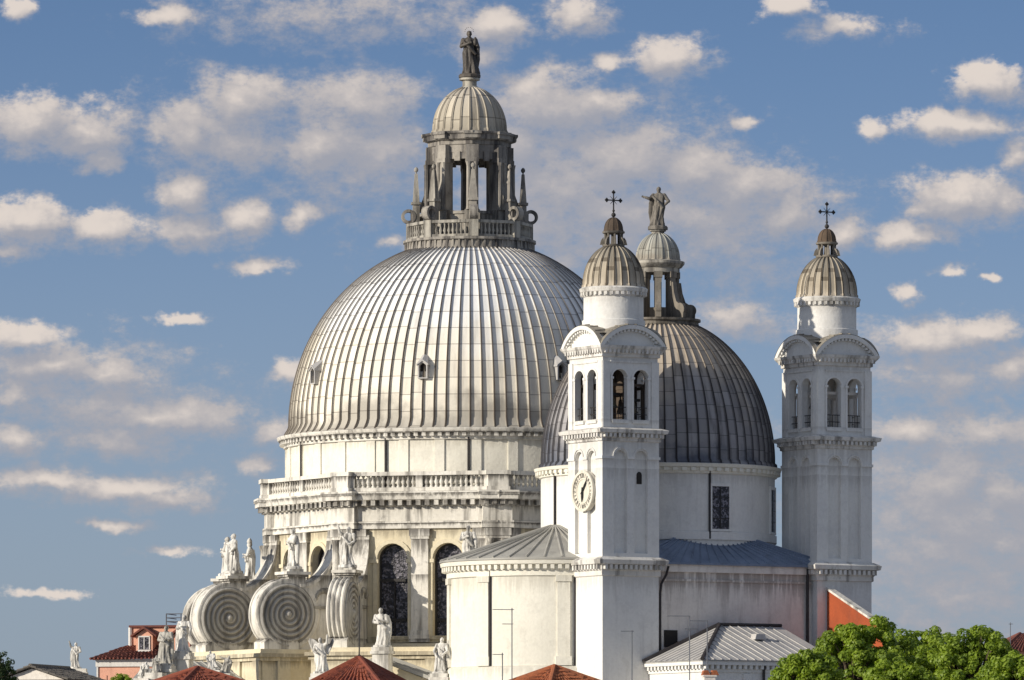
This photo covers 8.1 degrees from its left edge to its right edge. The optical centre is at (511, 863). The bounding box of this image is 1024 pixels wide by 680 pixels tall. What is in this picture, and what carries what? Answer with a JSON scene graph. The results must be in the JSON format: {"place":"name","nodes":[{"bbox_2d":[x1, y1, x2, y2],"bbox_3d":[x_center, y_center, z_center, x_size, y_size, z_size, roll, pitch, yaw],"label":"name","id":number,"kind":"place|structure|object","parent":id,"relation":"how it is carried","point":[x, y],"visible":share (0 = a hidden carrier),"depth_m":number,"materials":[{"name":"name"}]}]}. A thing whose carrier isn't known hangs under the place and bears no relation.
{"place":"outdoors","nodes":[
{"label":"outdoors","id":0,"kind":"place"},
{"bbox_2d":[8,664,104,679],"bbox_3d":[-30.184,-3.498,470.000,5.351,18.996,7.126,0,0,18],"label":"house","id":1,"kind":"structure","parent":0,"point":[40,672],"depth_m":467.25,"materials":[{"name":"paint"}]},
{"bbox_2d":[72,668,87,672],"bbox_3d":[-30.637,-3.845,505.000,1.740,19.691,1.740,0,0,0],"label":"stone pier","id":2,"kind":"structure","parent":0,"point":[84,670],"depth_m":504.20,"materials":[{"name":"white stone"}]},
{"bbox_2d":[69,641,81,667],"bbox_3d":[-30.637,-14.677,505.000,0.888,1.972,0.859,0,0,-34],"label":"statue","id":3,"kind":"object","parent":2,"relation":"on","point":[74,655],"visible":1,"depth_m":504.84,"materials":[{"name":"stone"}]},
{"bbox_2d":[89,625,191,679],"bbox_3d":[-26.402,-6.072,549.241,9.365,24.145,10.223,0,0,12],"label":"pink house","id":4,"kind":"structure","parent":0,"point":[136,653],"depth_m":545.64,"materials":[{"name":"pink paint"}]},
{"bbox_2d":[166,613,182,624],"bbox_3d":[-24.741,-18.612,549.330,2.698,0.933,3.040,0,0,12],"label":"roof railing","id":5,"kind":"object","parent":4,"relation":"on","point":[180,617],"visible":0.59,"depth_m":548.05,"materials":[{"name":"grey metal"}]},
{"bbox_2d":[153,665,243,679],"bbox_3d":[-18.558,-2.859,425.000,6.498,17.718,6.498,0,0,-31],"label":"house","id":6,"kind":"structure","parent":0,"point":[197,672],"depth_m":424.21,"materials":[{"name":"tile"}]},
{"bbox_2d":[206,651,218,669],"bbox_3d":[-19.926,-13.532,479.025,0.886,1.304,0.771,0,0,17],"label":"statue","id":7,"kind":"object","parent":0,"point":[211,661],"visible":0.95,"depth_m":478.83,"materials":[{"name":"stone"}]},
{"bbox_2d":[309,673,321,679],"bbox_3d":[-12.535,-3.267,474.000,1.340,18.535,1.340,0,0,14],"label":"stone pier","id":8,"kind":"structure","parent":0,"point":[312,675],"depth_m":473.50,"materials":[{"name":"white stone"}]},
{"bbox_2d":[308,634,333,672],"bbox_3d":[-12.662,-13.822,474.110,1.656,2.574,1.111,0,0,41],"label":"statue","id":9,"kind":"object","parent":8,"relation":"on","point":[320,650],"visible":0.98,"depth_m":473.85,"materials":[{"name":"stone"}]},
{"bbox_2d":[134,77,583,679],"bbox_3d":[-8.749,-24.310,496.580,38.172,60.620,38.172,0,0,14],"label":"domed church","id":10,"kind":"structure","parent":0,"point":[432,367],"depth_m":489.19,"materials":[{"name":"stone"}]},
{"bbox_2d":[218,537,229,575],"bbox_3d":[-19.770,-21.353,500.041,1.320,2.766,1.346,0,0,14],"label":"statue","id":11,"kind":"object","parent":10,"relation":"on","point":[225,552],"visible":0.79,"depth_m":499.63,"materials":[{"name":"stone"}]},
{"bbox_2d":[224,534,242,573],"bbox_3d":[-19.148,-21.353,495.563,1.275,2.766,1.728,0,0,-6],"label":"statue","id":12,"kind":"object","parent":10,"relation":"on","point":[234,563],"visible":1,"depth_m":495.02,"materials":[{"name":"stone"}]},
{"bbox_2d":[242,538,255,580],"bbox_3d":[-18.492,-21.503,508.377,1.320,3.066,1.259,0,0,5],"label":"statue","id":13,"kind":"object","parent":10,"relation":"on","point":[249,556],"visible":0.92,"depth_m":508.13,"materials":[{"name":"stone"}]},
{"bbox_2d":[284,529,301,568],"bbox_3d":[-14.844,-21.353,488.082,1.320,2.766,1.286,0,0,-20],"label":"statue","id":14,"kind":"object","parent":10,"relation":"on","point":[293,543],"visible":1,"depth_m":487.71,"materials":[{"name":"stone"}]},
{"bbox_2d":[337,524,356,567],"bbox_3d":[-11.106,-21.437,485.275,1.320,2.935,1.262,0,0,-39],"label":"statue","id":15,"kind":"object","parent":10,"relation":"on","point":[346,542],"visible":1,"depth_m":485.04,"materials":[{"name":"stone"}]},
{"bbox_2d":[459,525,477,552],"bbox_3d":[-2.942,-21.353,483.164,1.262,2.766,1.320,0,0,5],"label":"statue","id":16,"kind":"object","parent":10,"relation":"on","point":[468,537],"visible":0.63,"depth_m":482.97,"materials":[{"name":"stone"}]},
{"bbox_2d":[459,27,480,77],"bbox_3d":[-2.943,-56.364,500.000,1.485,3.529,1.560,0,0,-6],"label":"statue","id":17,"kind":"object","parent":10,"relation":"on","point":[469,45],"visible":1,"depth_m":499.72,"materials":[{"name":"grey stone"}]},
{"bbox_2d":[0,0,1023,676],"label":"sky","id":18,"kind":"structure","parent":0,"point":[188,188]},
{"bbox_2d":[509,664,599,679],"bbox_3d":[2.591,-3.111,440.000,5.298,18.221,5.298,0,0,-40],"label":"house","id":19,"kind":"structure","parent":0,"point":[553,672],"depth_m":439.30,"materials":[{"name":"tile"}]},
{"bbox_2d":[492,653,503,679],"bbox_3d":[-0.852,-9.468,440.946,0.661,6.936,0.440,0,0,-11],"label":"television aerial","id":20,"kind":"object","parent":19,"relation":"attached to","point":[502,654],"visible":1,"depth_m":440.97,"materials":[{"name":"grey metal"}]},
{"bbox_2d":[492,608,513,679],"bbox_3d":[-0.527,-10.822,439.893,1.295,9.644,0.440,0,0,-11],"label":"television aerial","id":21,"kind":"object","parent":19,"relation":"attached to","point":[511,609],"visible":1,"depth_m":440.00,"materials":[{"name":"grey metal"}]},
{"bbox_2d":[621,630,633,679],"bbox_3d":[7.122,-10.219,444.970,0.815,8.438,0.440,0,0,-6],"label":"television aerial","id":22,"kind":"object","parent":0,"point":[631,631],"visible":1,"depth_m":445.00,"materials":[{"name":"grey metal"}]},
{"bbox_2d":[685,616,697,679],"bbox_3d":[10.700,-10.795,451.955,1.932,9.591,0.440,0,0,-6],"label":"television aerial","id":23,"kind":"object","parent":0,"point":[689,628],"visible":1,"depth_m":451.97,"materials":[{"name":"grey metal"}]},
{"bbox_2d":[701,670,718,679],"bbox_3d":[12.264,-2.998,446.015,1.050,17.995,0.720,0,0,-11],"label":"chimney","id":24,"kind":"object","parent":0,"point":[707,675],"visible":1,"depth_m":445.73,"materials":[{"name":"paint"}]},
{"bbox_2d":[690,620,707,669],"bbox_3d":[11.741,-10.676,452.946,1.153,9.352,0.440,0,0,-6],"label":"television aerial","id":25,"kind":"object","parent":24,"relation":"on","point":[707,638],"visible":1,"depth_m":452.97,"materials":[{"name":"grey metal"}]},
{"bbox_2d":[1006,632,1023,654],"bbox_3d":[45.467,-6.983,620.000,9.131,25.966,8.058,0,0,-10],"label":"distant house","id":26,"kind":"structure","parent":0,"point":[1017,641],"depth_m":617.56,"materials":[{"name":"tile"}]},
{"label":"ground","id":27,"kind":"structure","parent":0,"visible":0},
{"bbox_2d":[0,650,18,679],"bbox_3d":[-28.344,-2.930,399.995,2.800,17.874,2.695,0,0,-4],"label":"tree","id":28,"kind":"object","parent":27,"relation":"on","point":[6,668],"visible":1,"depth_m":399.88,"materials":[{"name":"green plant"}]},
{"bbox_2d":[110,673,132,679],"bbox_3d":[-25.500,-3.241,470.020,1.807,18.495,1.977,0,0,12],"label":"tree","id":29,"kind":"object","parent":27,"relation":"on","point":[120,676],"visible":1,"depth_m":469.67,"materials":[{"name":"green plant"}]},
{"bbox_2d":[131,678,149,679],"bbox_3d":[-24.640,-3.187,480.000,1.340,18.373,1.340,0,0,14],"label":"stone pier","id":30,"kind":"structure","parent":27,"relation":"on","point":[140,679],"depth_m":479.40,"materials":[{"name":"white stone"}]},
{"bbox_2d":[137,662,149,677],"bbox_3d":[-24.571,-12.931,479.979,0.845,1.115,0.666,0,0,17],"label":"statue","id":31,"kind":"object","parent":30,"relation":"on","point":[144,669],"visible":1,"depth_m":479.79,"materials":[{"name":"stone"}]},
{"bbox_2d":[143,673,166,679],"bbox_3d":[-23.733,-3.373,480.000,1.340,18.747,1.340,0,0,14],"label":"stone pier","id":32,"kind":"structure","parent":27,"relation":"on","point":[151,676],"depth_m":479.40,"materials":[{"name":"white stone"}]},
{"bbox_2d":[151,655,160,672],"bbox_3d":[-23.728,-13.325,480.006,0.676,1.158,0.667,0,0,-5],"label":"statue","id":33,"kind":"object","parent":32,"relation":"on","point":[156,665],"visible":1,"depth_m":479.82,"materials":[{"name":"grey stone"}]},
{"bbox_2d":[160,665,176,674],"bbox_3d":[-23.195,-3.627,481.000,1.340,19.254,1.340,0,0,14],"label":"stone pier","id":34,"kind":"structure","parent":27,"relation":"on","point":[169,669],"depth_m":480.38,"materials":[{"name":"white stone"}]},
{"bbox_2d":[157,625,173,665],"bbox_3d":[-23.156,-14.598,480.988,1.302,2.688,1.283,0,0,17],"label":"statue","id":35,"kind":"object","parent":34,"relation":"on","point":[165,639],"visible":1,"depth_m":480.76,"materials":[{"name":"grey stone"}]},
{"bbox_2d":[173,652,195,671],"bbox_3d":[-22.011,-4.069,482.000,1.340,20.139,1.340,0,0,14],"label":"stone pier","id":36,"kind":"structure","parent":27,"relation":"on","point":[182,661],"depth_m":481.45,"materials":[{"name":"white stone"}]},
{"bbox_2d":[174,615,191,652],"bbox_3d":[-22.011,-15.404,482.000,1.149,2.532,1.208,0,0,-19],"label":"statue","id":37,"kind":"object","parent":36,"relation":"on","point":[182,626],"visible":1,"depth_m":481.77,"materials":[{"name":"stone"}]},
{"bbox_2d":[310,596,405,679],"bbox_3d":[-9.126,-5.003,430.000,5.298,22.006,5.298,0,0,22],"label":"red roofed turret","id":38,"kind":"object","parent":27,"relation":"on","point":[358,667],"visible":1,"depth_m":428.94,"materials":[{"name":"tile"}]},
{"bbox_2d":[370,647,394,671],"bbox_3d":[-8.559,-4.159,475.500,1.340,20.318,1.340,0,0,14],"label":"stone pier","id":39,"kind":"structure","parent":27,"relation":"on","point":[382,657],"depth_m":474.96,"materials":[{"name":"white stone"}]},
{"bbox_2d":[372,608,391,646],"bbox_3d":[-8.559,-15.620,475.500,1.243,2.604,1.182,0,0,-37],"label":"statue","id":40,"kind":"object","parent":39,"relation":"on","point":[384,626],"visible":1,"depth_m":475.30,"materials":[{"name":"stone"}]},
{"bbox_2d":[428,673,448,679],"bbox_3d":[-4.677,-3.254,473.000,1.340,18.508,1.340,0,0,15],"label":"stone pier","id":41,"kind":"structure","parent":27,"relation":"on","point":[438,676],"depth_m":472.38,"materials":[{"name":"white stone"}]},
{"bbox_2d":[432,637,448,672],"bbox_3d":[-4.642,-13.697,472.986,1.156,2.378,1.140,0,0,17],"label":"statue","id":42,"kind":"object","parent":41,"relation":"on","point":[441,651],"visible":1,"depth_m":472.79,"materials":[{"name":"stone"}]},
{"bbox_2d":[558,190,668,679],"bbox_3d":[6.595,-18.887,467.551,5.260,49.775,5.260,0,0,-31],"label":"bell tower","id":43,"kind":"structure","parent":27,"relation":"on","point":[611,344],"depth_m":465.95,"materials":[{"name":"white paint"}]},
{"bbox_2d":[613,393,619,407],"bbox_3d":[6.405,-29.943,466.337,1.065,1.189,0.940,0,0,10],"label":"bell","id":44,"kind":"object","parent":43,"relation":"hanging from","point":[615,394],"visible":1,"depth_m":466.22,"materials":[{"name":"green metal"}]},
{"bbox_2d":[634,399,639,413],"bbox_3d":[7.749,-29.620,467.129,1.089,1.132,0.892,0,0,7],"label":"bell","id":45,"kind":"object","parent":43,"relation":"hanging from","point":[636,400],"visible":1,"depth_m":467.15,"materials":[{"name":"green metal"}]},
{"bbox_2d":[439,229,811,679],"bbox_3d":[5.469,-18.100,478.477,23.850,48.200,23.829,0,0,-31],"label":"domed chancel","id":46,"kind":"structure","parent":27,"relation":"on","point":[726,556],"depth_m":471.45,"materials":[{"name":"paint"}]},
{"bbox_2d":[641,187,669,229],"bbox_3d":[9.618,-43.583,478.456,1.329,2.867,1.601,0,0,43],"label":"statue","id":47,"kind":"object","parent":46,"relation":"on","point":[657,205],"visible":1,"depth_m":478.32,"materials":[{"name":"stone"}]},
{"bbox_2d":[642,622,815,679],"bbox_3d":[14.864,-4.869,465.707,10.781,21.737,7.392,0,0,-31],"label":"annexe","id":48,"kind":"structure","parent":27,"relation":"on","point":[733,648],"depth_m":464.51,"materials":[{"name":"white paint"}]},
{"bbox_2d":[767,648,843,679],"bbox_3d":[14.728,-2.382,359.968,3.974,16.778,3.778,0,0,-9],"label":"tree","id":49,"kind":"object","parent":27,"relation":"on","point":[807,664],"visible":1,"depth_m":359.11,"materials":[{"name":"green plant"}]},
{"bbox_2d":[772,202,881,646],"bbox_3d":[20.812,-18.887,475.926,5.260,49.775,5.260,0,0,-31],"label":"bell tower","id":50,"kind":"structure","parent":27,"relation":"on","point":[827,357],"depth_m":474.41,"materials":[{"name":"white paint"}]},
{"bbox_2d":[826,587,882,646],"bbox_3d":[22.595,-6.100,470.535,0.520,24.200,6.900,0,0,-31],"label":"brick buttress","id":51,"kind":"structure","parent":27,"relation":"on","point":[843,609],"depth_m":471.74,"materials":[{"name":"brick"}]},
{"bbox_2d":[812,614,916,679],"bbox_3d":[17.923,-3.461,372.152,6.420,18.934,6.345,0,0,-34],"label":"tree","id":52,"kind":"object","parent":27,"relation":"on","point":[854,650],"visible":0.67,"depth_m":370.60,"materials":[{"name":"green plant"}]},
{"bbox_2d":[863,655,936,679],"bbox_3d":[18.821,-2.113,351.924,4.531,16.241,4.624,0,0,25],"label":"tree","id":53,"kind":"object","parent":27,"relation":"on","point":[900,668],"visible":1,"depth_m":351.25,"materials":[{"name":"green plant"}]},
{"bbox_2d":[894,625,960,676],"bbox_3d":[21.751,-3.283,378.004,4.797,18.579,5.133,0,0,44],"label":"tree","id":54,"kind":"object","parent":27,"relation":"on","point":[926,643],"visible":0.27,"depth_m":376.88,"materials":[{"name":"green plant"}]},
{"bbox_2d":[927,624,1019,679],"bbox_3d":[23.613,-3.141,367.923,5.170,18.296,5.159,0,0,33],"label":"tree","id":55,"kind":"object","parent":27,"relation":"on","point":[971,654],"visible":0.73,"depth_m":366.94,"materials":[{"name":"green plant"}]},
{"bbox_2d":[968,650,1023,679],"bbox_3d":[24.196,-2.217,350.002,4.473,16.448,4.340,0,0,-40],"label":"tree","id":56,"kind":"object","parent":27,"relation":"on","point":[1010,666],"visible":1,"depth_m":349.19,"materials":[{"name":"green plant"}]},
{"bbox_3d":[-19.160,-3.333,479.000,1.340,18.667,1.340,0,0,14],"label":"stone pier","id":57,"kind":"object","parent":27,"relation":"on","visible":0},
{"bbox_2d":[219,656,231,672],"bbox_3d":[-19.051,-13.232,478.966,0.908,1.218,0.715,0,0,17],"label":"statue","id":58,"kind":"object","parent":57,"relation":"on","point":[226,666],"visible":1,"depth_m":478.78,"materials":[{"name":"grey stone"}]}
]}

